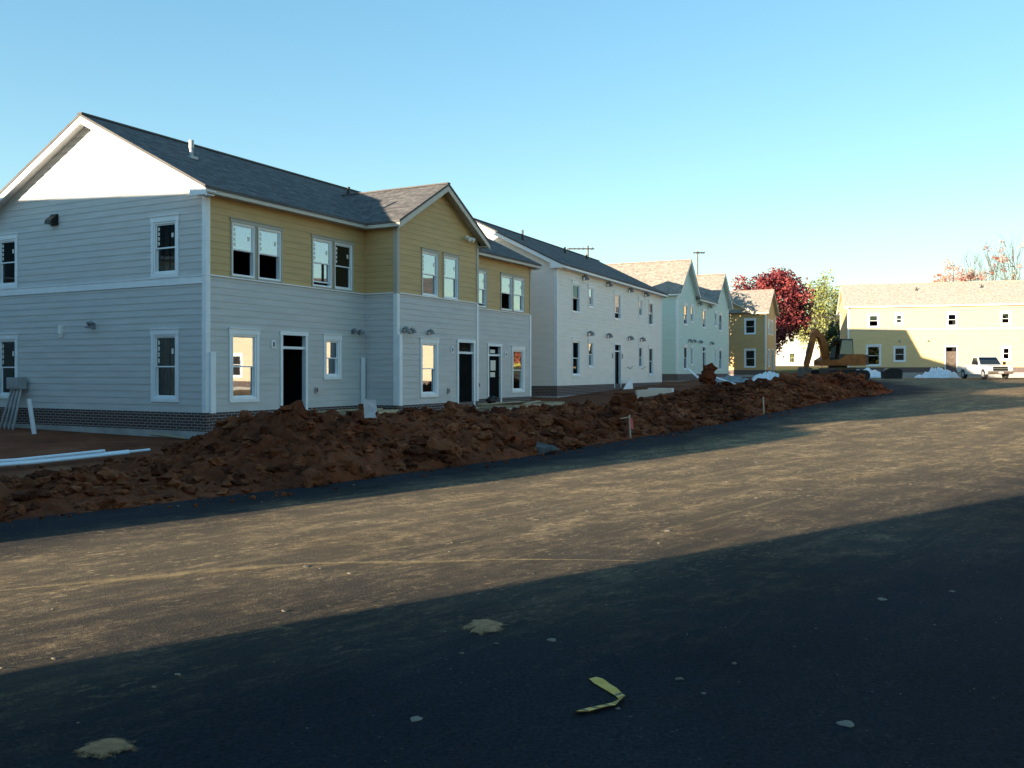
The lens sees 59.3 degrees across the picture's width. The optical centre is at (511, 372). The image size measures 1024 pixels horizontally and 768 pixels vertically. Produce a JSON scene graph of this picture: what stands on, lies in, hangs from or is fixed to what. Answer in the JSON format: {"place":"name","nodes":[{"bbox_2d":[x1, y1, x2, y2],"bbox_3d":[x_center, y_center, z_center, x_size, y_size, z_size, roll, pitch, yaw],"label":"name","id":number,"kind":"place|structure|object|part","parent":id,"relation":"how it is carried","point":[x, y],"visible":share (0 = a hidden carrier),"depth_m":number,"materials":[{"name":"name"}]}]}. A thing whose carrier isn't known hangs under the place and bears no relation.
{"place":"outdoors","nodes":[
{"label":"outdoors","id":0,"kind":"place"},
{"bbox_2d":[0,366,827,477],"bbox_3d":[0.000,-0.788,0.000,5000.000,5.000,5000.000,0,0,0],"label":"ground","id":1,"kind":"structure","parent":0,"point":[20,442],"depth_m":20.66,"materials":[{"name":"brown soil"}]},
{"bbox_2d":[0,481,8,496],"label":"spoil heap","id":2,"kind":"object","parent":1,"relation":"on","point":[4,489],"visible":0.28,"depth_m":11.89,"materials":[{"name":"brown soil"}]},
{"bbox_2d":[0,377,26,428],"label":"leaning boards","id":3,"kind":"object","parent":1,"relation":"on","point":[16,385],"visible":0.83,"depth_m":23.99,"materials":[{"name":"wood"}]},
{"bbox_2d":[26,399,36,433],"bbox_3d":[-12.065,1.145,22.585,0.269,0.968,0.109,0,0,7],"label":"board","id":4,"kind":"object","parent":1,"relation":"on","point":[31,416],"visible":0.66,"depth_m":22.54,"materials":[{"name":"white wood"}]},
{"bbox_2d":[0,450,128,462],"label":"pipe","id":5,"kind":"object","parent":1,"relation":"on","point":[78,455],"visible":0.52,"depth_m":16.71,"materials":[{"name":"white plastic"}]},
{"bbox_2d":[0,451,129,466],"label":"pipe","id":6,"kind":"object","parent":1,"relation":"on","point":[60,459],"visible":1,"depth_m":16.16,"materials":[{"name":"white plastic"}]},
{"bbox_2d":[0,448,149,463],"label":"pipe","id":7,"kind":"object","parent":1,"relation":"on","point":[139,450],"visible":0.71,"depth_m":16.80,"materials":[{"name":"white plastic"}]},
{"bbox_2d":[0,449,104,461],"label":"pipe","id":8,"kind":"object","parent":7,"relation":"on","point":[50,456],"visible":1,"depth_m":16.19,"materials":[{"name":"white plastic"}]},
{"bbox_2d":[149,433,185,438],"bbox_3d":[-8.814,1.512,21.907,2.804,0.080,0.080,0,0,36],"label":"board","id":9,"kind":"object","parent":1,"relation":"on","point":[168,435],"visible":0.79,"depth_m":21.41,"materials":[{"name":"grey wood"}]},
{"bbox_2d":[0,112,541,438],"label":"house","id":10,"kind":"structure","parent":1,"relation":"on","point":[153,282],"depth_m":23.67,"materials":[{"name":"wood"}]},
{"bbox_2d":[0,233,17,288],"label":"window","id":11,"kind":"structure","parent":10,"relation":"in","point":[10,237],"depth_m":24.52,"materials":[{"name":"plastic"}]},
{"bbox_2d":[0,333,18,398],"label":"window","id":12,"kind":"structure","parent":10,"relation":"in","point":[10,337],"depth_m":24.58,"materials":[{"name":"plastic"}]},
{"bbox_2d":[149,328,179,401],"bbox_3d":[-8.340,-0.172,21.672,1.000,1.773,0.172,0,0,28],"label":"window","id":13,"kind":"structure","parent":10,"relation":"in","point":[155,334],"depth_m":21.73,"materials":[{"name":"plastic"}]},
{"bbox_2d":[149,213,179,277],"bbox_3d":[-8.340,-3.034,21.672,1.000,1.488,0.172,0,0,28],"label":"window","id":14,"kind":"structure","parent":10,"relation":"in","point":[156,221],"depth_m":21.71,"materials":[{"name":"plastic"}]},
{"bbox_2d":[229,217,257,279],"bbox_3d":[-6.616,-3.024,22.058,0.172,1.428,0.900,0,0,28],"label":"window","id":15,"kind":"structure","parent":10,"relation":"in","point":[243,232],"depth_m":22.10,"materials":[{"name":"plastic"}]},
{"bbox_2d":[228,328,260,402],"bbox_3d":[-6.604,-0.174,22.081,0.172,1.808,1.050,0,0,28],"label":"window","id":16,"kind":"structure","parent":10,"relation":"in","point":[243,342],"depth_m":22.12,"materials":[{"name":"glass"}]},
{"bbox_2d":[257,223,283,282],"bbox_3d":[-6.189,-3.024,22.856,0.172,1.428,0.950,0,0,28],"label":"window","id":17,"kind":"structure","parent":10,"relation":"in","point":[269,237],"depth_m":22.93,"materials":[{"name":"plastic"}]},
{"bbox_2d":[311,234,334,288],"bbox_3d":[-5.230,-3.024,24.646,0.172,1.428,0.930,0,0,28],"label":"window","id":18,"kind":"structure","parent":10,"relation":"in","point":[322,246],"depth_m":24.68,"materials":[{"name":"plastic"}]},
{"bbox_2d":[323,334,342,379],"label":"window","id":19,"kind":"structure","parent":10,"relation":"in","point":[332,343],"depth_m":25.08,"materials":[{"name":"plastic"}]},
{"bbox_2d":[333,238,354,291],"bbox_3d":[-4.799,-3.024,25.454,0.172,1.428,0.920,0,0,28],"label":"window","id":20,"kind":"structure","parent":10,"relation":"in","point":[337,242],"depth_m":25.65,"materials":[{"name":"plastic"}]},
{"bbox_2d":[420,338,438,397],"bbox_3d":[-2.539,-0.144,27.255,0.172,1.788,1.030,0,0,28],"label":"window","id":21,"kind":"structure","parent":10,"relation":"in","point":[429,347],"depth_m":27.33,"materials":[{"name":"plastic"}]},
{"bbox_2d":[421,247,439,297],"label":"window","id":22,"kind":"structure","parent":10,"relation":"in","point":[429,257],"depth_m":27.35,"materials":[{"name":"plastic"}]},
{"bbox_2d":[442,252,460,299],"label":"window","id":23,"kind":"structure","parent":10,"relation":"in","point":[450,261],"depth_m":28.41,"materials":[{"name":"glass"}]},
{"bbox_2d":[479,268,488,307],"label":"window","id":24,"kind":"structure","parent":10,"relation":"in","point":[482,272],"depth_m":32.50,"materials":[{"name":"glass"}]},
{"bbox_2d":[500,272,512,311],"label":"window","id":25,"kind":"structure","parent":10,"relation":"in","point":[506,280],"depth_m":34.04,"materials":[{"name":"glass"}]},
{"bbox_2d":[511,346,525,392],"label":"window","id":26,"kind":"structure","parent":10,"relation":"in","point":[518,352],"depth_m":34.90,"materials":[{"name":"plastic"}]},
{"bbox_2d":[513,275,525,312],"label":"window","id":27,"kind":"structure","parent":10,"relation":"in","point":[518,281],"depth_m":34.96,"materials":[{"name":"glass"}]},
{"bbox_2d":[255,411,333,430],"bbox_3d":[-4.216,1.192,16.332,1.537,1.031,2.551,0,0,-27],"label":"clay heap","id":28,"kind":"object","parent":1,"relation":"on","point":[262,414],"visible":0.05,"depth_m":15.68,"materials":[{"name":"brown soil"}]},
{"bbox_2d":[317,408,398,414],"bbox_3d":[-4.135,1.121,24.611,1.618,0.238,2.000,0,0,28],"label":"porch form","id":29,"kind":"object","parent":1,"relation":"on","point":[343,411],"visible":0.18,"depth_m":24.96,"materials":[{"name":"grey concrete"}]},
{"bbox_2d":[0,372,889,521],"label":"dirt bank","id":30,"kind":"structure","parent":1,"relation":"on","point":[206,470],"depth_m":14.59,"materials":[{"name":"brown soil"}]},
{"bbox_2d":[363,399,376,417],"bbox_3d":[-2.559,0.656,16.267,0.245,0.346,0.135,0,0,0],"label":"board scrap","id":31,"kind":"object","parent":30,"relation":"on","point":[370,408],"visible":1,"depth_m":16.25,"materials":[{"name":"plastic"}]},
{"bbox_2d":[0,370,898,525],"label":"soil clods","id":32,"kind":"object","parent":1,"relation":"on","point":[510,423],"visible":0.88,"depth_m":17.34,"materials":[{"name":"brown soil"}]},
{"bbox_2d":[476,406,511,410],"bbox_3d":[-0.817,1.231,28.477,1.618,0.258,1.950,0,0,28],"label":"porch form","id":33,"kind":"object","parent":1,"relation":"on","point":[483,408],"visible":0.17,"depth_m":29.20,"materials":[{"name":"grey concrete"}]},
{"bbox_2d":[478,400,563,407],"bbox_3d":[0.335,1.221,32.426,2.121,0.318,4.000,0,0,28],"label":"porch form","id":34,"kind":"object","parent":1,"relation":"on","point":[516,404],"visible":0.45,"depth_m":32.23,"materials":[{"name":"grey concrete"}]},
{"bbox_2d":[485,396,497,403],"bbox_3d":[-0.691,0.947,31.480,0.282,0.273,0.628,0,0,30],"label":"rubbish bag","id":35,"kind":"object","parent":34,"relation":"on","point":[491,399],"visible":1,"depth_m":31.34,"materials":[{"name":"black plastic"}]},
{"bbox_2d":[532,442,558,453],"bbox_3d":[0.432,1.540,18.147,1.084,0.333,0.600,0,0,0],"label":"rock","id":36,"kind":"object","parent":1,"relation":"on","point":[542,448],"visible":0.43,"depth_m":17.90,"materials":[{"name":"grey stone"}]},
{"bbox_2d":[474,218,667,397],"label":"house","id":37,"kind":"structure","parent":1,"relation":"on","point":[596,325],"depth_m":42.42,"materials":[{"name":"wood"}]},
{"bbox_2d":[572,280,580,313],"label":"window","id":38,"kind":"structure","parent":37,"relation":"in","point":[574,282],"depth_m":41.03,"materials":[{"name":"plastic"}]},
{"bbox_2d":[572,337,580,376],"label":"window","id":39,"kind":"structure","parent":37,"relation":"in","point":[574,340],"depth_m":41.03,"materials":[{"name":"plastic"}]},
{"bbox_2d":[588,284,594,308],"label":"window","id":40,"kind":"structure","parent":37,"relation":"in","point":[590,287],"depth_m":42.56,"materials":[{"name":"plastic"}]},
{"bbox_2d":[588,339,594,367],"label":"window","id":41,"kind":"structure","parent":37,"relation":"in","point":[590,341],"depth_m":42.61,"materials":[{"name":"plastic"}]},
{"bbox_2d":[614,291,621,320],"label":"window","id":42,"kind":"structure","parent":37,"relation":"in","point":[617,295],"depth_m":46.19,"materials":[{"name":"plastic"}]},
{"bbox_2d":[638,297,642,317],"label":"window","id":43,"kind":"structure","parent":37,"relation":"in","point":[640,299],"depth_m":49.82,"materials":[{"name":"plastic"}]},
{"bbox_2d":[638,344,643,368],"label":"window","id":44,"kind":"structure","parent":37,"relation":"in","point":[639,345],"depth_m":50.00,"materials":[{"name":"plastic"}]},
{"bbox_2d":[648,299,653,325],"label":"window","id":45,"kind":"structure","parent":37,"relation":"in","point":[651,302],"depth_m":51.93,"materials":[{"name":"plastic"}]},
{"bbox_2d":[648,345,653,375],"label":"window","id":46,"kind":"structure","parent":37,"relation":"in","point":[651,347],"depth_m":51.93,"materials":[{"name":"plastic"}]},
{"bbox_2d":[567,246,593,256],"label":"antenna mast","id":47,"kind":"object","parent":1,"relation":"on","point":[578,248],"visible":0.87,"depth_m":79.95,"materials":[{"name":"metal"}]},
{"bbox_2d":[620,415,633,436],"bbox_3d":[2.702,1.359,21.155,0.341,0.717,0.052,0,0,-17],"label":"survey stake","id":48,"kind":"object","parent":1,"relation":"on","point":[631,426],"visible":0.88,"depth_m":21.16,"materials":[{"name":"brown wood"}]},
{"bbox_2d":[623,378,632,388],"bbox_3d":[5.950,0.655,46.478,0.105,0.750,1.053,0,0,42],"label":"board scrap","id":49,"kind":"object","parent":1,"relation":"on","point":[629,384],"visible":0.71,"depth_m":46.64,"materials":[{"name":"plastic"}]},
{"bbox_2d":[614,388,673,397],"bbox_3d":[6.045,1.190,41.075,1.180,0.880,6.000,0,0,25],"label":"foam form","id":50,"kind":"object","parent":1,"relation":"on","point":[648,392],"visible":0.36,"depth_m":39.61,"materials":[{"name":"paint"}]},
{"bbox_2d":[606,259,732,381],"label":"house","id":51,"kind":"structure","parent":1,"relation":"on","point":[695,321],"depth_m":61.24,"materials":[{"name":"plastic"}]},
{"bbox_2d":[683,303,687,325],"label":"window","id":52,"kind":"structure","parent":51,"relation":"in","point":[685,305],"depth_m":60.18,"materials":[{"name":"plastic"}]},
{"bbox_2d":[683,344,687,369],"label":"window","id":53,"kind":"structure","parent":51,"relation":"in","point":[685,345],"depth_m":60.36,"materials":[{"name":"plastic"}]},
{"bbox_2d":[690,304,693,322],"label":"window","id":54,"kind":"structure","parent":51,"relation":"in","point":[691,305],"depth_m":61.56,"materials":[{"name":"plastic"}]},
{"bbox_2d":[691,345,693,365],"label":"window","id":55,"kind":"structure","parent":51,"relation":"in","point":[692,346],"depth_m":61.70,"materials":[{"name":"plastic"}]},
{"bbox_2d":[702,308,705,328],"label":"window","id":56,"kind":"structure","parent":51,"relation":"in","point":[703,309],"depth_m":64.49,"materials":[{"name":"plastic"}]},
{"bbox_2d":[715,311,716,326],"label":"window","id":57,"kind":"structure","parent":51,"relation":"in","point":[715,311],"depth_m":67.58,"materials":[{"name":"plastic"}]},
{"bbox_2d":[715,347,716,365],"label":"window","id":58,"kind":"structure","parent":51,"relation":"in","point":[715,347],"depth_m":67.57,"materials":[{"name":"plastic"}]},
{"bbox_2d":[719,312,721,331],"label":"window","id":59,"kind":"structure","parent":51,"relation":"in","point":[720,314],"depth_m":69.02,"materials":[{"name":"plastic"}]},
{"bbox_2d":[719,348,721,369],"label":"window","id":60,"kind":"structure","parent":51,"relation":"in","point":[720,349],"depth_m":69.02,"materials":[{"name":"plastic"}]},
{"bbox_2d":[693,251,704,274],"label":"antenna mast","id":61,"kind":"object","parent":1,"relation":"on","point":[697,252],"visible":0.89,"depth_m":94.94,"materials":[{"name":"metal"}]},
{"bbox_2d":[698,363,717,384],"bbox_3d":[10.918,0.318,50.040,1.055,1.749,0.960,0,0,-41],"label":"clay lump","id":62,"kind":"object","parent":1,"relation":"on","point":[708,375],"visible":0.79,"depth_m":49.72,"materials":[{"name":"brown soil"}]},
{"bbox_2d":[715,374,748,381],"bbox_3d":[13.944,0.372,56.971,2.758,0.499,1.956,0,0,-14],"label":"tarpaulin","id":63,"kind":"object","parent":1,"relation":"on","point":[730,378],"visible":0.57,"depth_m":56.51,"materials":[{"name":"plastic"}]},
{"bbox_2d":[729,289,779,376],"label":"house","id":64,"kind":"structure","parent":1,"relation":"on","point":[753,314],"depth_m":82.32,"materials":[{"name":"plastic"}]},
{"bbox_2d":[744,318,755,334],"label":"window","id":65,"kind":"structure","parent":64,"relation":"in","point":[745,319],"depth_m":81.88,"materials":[{"name":"plastic"}]},
{"bbox_2d":[744,348,755,367],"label":"window","id":66,"kind":"structure","parent":64,"relation":"in","point":[745,349],"depth_m":81.87,"materials":[{"name":"plastic"}]},
{"bbox_2d":[768,348,769,366],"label":"window","id":67,"kind":"structure","parent":64,"relation":"in","point":[768,348],"depth_m":82.60,"materials":[{"name":"plastic"}]},
{"bbox_2d":[768,319,770,334],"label":"window","id":68,"kind":"structure","parent":64,"relation":"in","point":[768,319],"depth_m":82.60,"materials":[{"name":"plastic"}]},
{"bbox_2d":[771,320,772,334],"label":"window","id":69,"kind":"structure","parent":64,"relation":"in","point":[771,320],"depth_m":83.86,"materials":[{"name":"plastic"}]},
{"bbox_2d":[752,371,778,380],"bbox_3d":[17.216,0.229,60.018,2.715,0.706,1.708,0,0,8],"label":"plastic sheet","id":70,"kind":"object","parent":1,"relation":"on","point":[768,375],"visible":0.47,"depth_m":59.63,"materials":[{"name":"plastic"}]},
{"bbox_2d":[730,266,817,357],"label":"maple tree","id":71,"kind":"object","parent":1,"relation":"on","point":[793,308],"visible":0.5,"depth_m":100.69,"materials":[{"name":"red plant"}]},
{"bbox_2d":[776,315,830,365],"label":"house","id":72,"kind":"structure","parent":1,"relation":"on","point":[794,354],"depth_m":128.24,"materials":[{"name":"concrete"}]},
{"bbox_2d":[789,352,795,362],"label":"window","id":73,"kind":"structure","parent":72,"relation":"in","point":[791,354],"depth_m":128.25,"materials":[{"name":"plastic"}]},
{"bbox_2d":[793,269,839,366],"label":"birch tree","id":74,"kind":"object","parent":1,"relation":"on","point":[821,308],"visible":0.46,"depth_m":120.36,"materials":[{"name":"green plant"}]},
{"bbox_2d":[818,299,838,318],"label":"shade tree","id":75,"kind":"object","parent":1,"relation":"on","point":[831,310],"visible":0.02,"depth_m":169.40,"materials":[{"name":"green plant"}]},
{"bbox_2d":[823,319,839,353],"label":"cedar tree","id":76,"kind":"object","parent":1,"relation":"on","point":[830,333],"visible":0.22,"depth_m":111.52,"materials":[{"name":"green plant"}]},
{"bbox_2d":[836,280,1023,377],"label":"house","id":77,"kind":"structure","parent":1,"relation":"on","point":[911,330],"depth_m":75.82,"materials":[{"name":"wood"}]},
{"bbox_2d":[833,301,842,326],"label":"roof trim","id":78,"kind":"structure","parent":77,"relation":"attached to","point":[838,314],"depth_m":78.42,"materials":[{"name":"white wood"}]},
{"bbox_2d":[866,344,880,365],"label":"window","id":79,"kind":"structure","parent":77,"relation":"in","point":[873,351],"depth_m":76.77,"materials":[{"name":"plastic"}]},
{"bbox_2d":[868,313,879,327],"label":"window","id":80,"kind":"structure","parent":77,"relation":"in","point":[871,316],"depth_m":76.75,"materials":[{"name":"plastic"}]},
{"bbox_2d":[893,346,905,361],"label":"window","id":81,"kind":"structure","parent":77,"relation":"in","point":[897,350],"depth_m":76.21,"materials":[{"name":"plastic"}]},
{"bbox_2d":[895,313,903,324],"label":"window","id":82,"kind":"structure","parent":77,"relation":"in","point":[898,316],"depth_m":76.23,"materials":[{"name":"plastic"}]},
{"bbox_2d":[946,312,957,326],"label":"window","id":83,"kind":"structure","parent":77,"relation":"in","point":[950,315],"depth_m":75.08,"materials":[{"name":"plastic"}]},
{"bbox_2d":[1000,311,1010,324],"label":"window","id":84,"kind":"structure","parent":77,"relation":"in","point":[1005,316],"depth_m":74.03,"materials":[{"name":"plastic"}]},
{"bbox_2d":[1001,346,1010,360],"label":"window","id":85,"kind":"structure","parent":77,"relation":"in","point":[1006,350],"depth_m":74.01,"materials":[{"name":"plastic"}]},
{"bbox_2d":[932,273,946,281],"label":"pink tree","id":86,"kind":"object","parent":1,"relation":"on","point":[934,280],"visible":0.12,"depth_m":120.54,"materials":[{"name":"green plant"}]},
{"bbox_2d":[936,259,966,281],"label":"pink tree","id":87,"kind":"object","parent":1,"relation":"on","point":[961,278],"visible":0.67,"depth_m":117.39,"materials":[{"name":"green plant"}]},
{"bbox_2d":[946,249,990,280],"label":"bare tree","id":88,"kind":"object","parent":1,"relation":"on","point":[974,266],"visible":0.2,"depth_m":125.92,"materials":[{"name":"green plant"}]},
{"bbox_2d":[961,267,987,281],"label":"pink tree","id":89,"kind":"object","parent":1,"relation":"on","point":[968,276],"visible":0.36,"depth_m":119.65,"materials":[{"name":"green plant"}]},
{"bbox_2d":[965,237,1007,280],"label":"bare tree","id":90,"kind":"object","parent":1,"relation":"on","point":[991,272],"visible":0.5,"depth_m":111.89,"materials":[{"name":"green plant"}]},
{"bbox_2d":[983,227,1023,280],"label":"bare tree","id":91,"kind":"object","parent":1,"relation":"on","point":[1014,274],"visible":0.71,"depth_m":108.80,"materials":[{"name":"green plant"}]},
{"bbox_2d":[0,378,1023,767],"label":"road","id":92,"kind":"structure","parent":0,"point":[756,580],"depth_m":6.43,"materials":[{"name":"black asphalt"}]},
{"bbox_2d":[74,738,135,757],"bbox_3d":[-1.820,1.687,4.040,0.308,0.018,0.279,0,0,0],"label":"sand patch","id":93,"kind":"object","parent":92,"relation":"on","point":[102,747],"visible":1,"depth_m":4.03,"materials":[{"name":"beige sand"}]},
{"bbox_2d":[20,559,627,588],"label":"mud track","id":94,"kind":"structure","parent":92,"relation":"on","point":[340,562],"depth_m":7.83,"materials":[{"name":"brown soil"}]},
{"bbox_2d":[462,619,506,634],"bbox_3d":[-0.178,1.687,5.985,0.347,0.018,0.423,0,0,17],"label":"sand patch","id":95,"kind":"object","parent":92,"relation":"on","point":[484,625],"visible":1,"depth_m":5.95,"materials":[{"name":"beige sand"}]},
{"bbox_2d":[573,677,624,712],"bbox_3d":[0.476,1.673,4.678,0.231,0.030,0.554,0,0,14],"label":"caution tape","id":96,"kind":"object","parent":92,"relation":"on","point":[607,686],"visible":1,"depth_m":4.73,"materials":[{"name":"plastic"}]},
{"bbox_2d":[796,328,869,379],"bbox_3d":[21.140,-1.138,59.759,4.615,3.572,2.400,0,0,-22],"label":"excavator","id":97,"kind":"object","parent":92,"relation":"on","point":[842,356],"visible":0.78,"depth_m":59.26,"materials":[{"name":"metal"}]},
{"bbox_2d":[857,368,880,377],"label":"plastic sheet","id":98,"kind":"object","parent":92,"relation":"on","point":[875,374],"visible":0.31,"depth_m":72.59,"materials":[{"name":"plastic"}]},
{"bbox_2d":[914,367,959,377],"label":"plastic sheet","id":99,"kind":"object","parent":92,"relation":"on","point":[938,372],"visible":0.99,"depth_m":69.35,"materials":[{"name":"plastic"}]},
{"bbox_2d":[957,357,1013,378],"bbox_3d":[34.132,-0.327,64.960,2.200,1.600,4.980,0,0,3],"label":"pickup truck","id":100,"kind":"object","parent":92,"relation":"on","point":[984,367],"visible":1,"depth_m":64.04,"materials":[{"name":"white metal"}]},
{"bbox_3d":[33.248,-0.237,64.692,0.040,0.520,1.200,0,0,3],"label":"door","id":101,"kind":"part","parent":100,"relation":"part of","materials":[{"name":"white metal"}]},
{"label":"side window","id":102,"kind":"part","parent":100,"relation":"part of","materials":[{"name":"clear glass"}]},
{"bbox_2d":[0,433,1023,726],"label":"gravel","id":103,"kind":"structure","parent":0,"point":[842,723],"depth_m":5.61,"materials":[{"name":"grey gravel"}]},
{"bbox_2d":[0,0,1023,317],"label":"sky","id":104,"kind":"structure","parent":0,"point":[864,141],"materials":[{"name":"blue"}]},
{"bbox_2d":[687,368,702,382],"bbox_3d":[11.230,0.220,54.750,0.140,0.951,5.508,0,0,1],"label":"trim board","id":105,"kind":"object","parent":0,"point":[693,373],"depth_m":55.62,"materials":[{"name":"white wood"}]},
{"bbox_2d":[881,368,902,378],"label":"plastic tub","id":106,"kind":"object","parent":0,"point":[891,373],"visible":1,"depth_m":65.65,"materials":[{"name":"plastic"}]}
]}

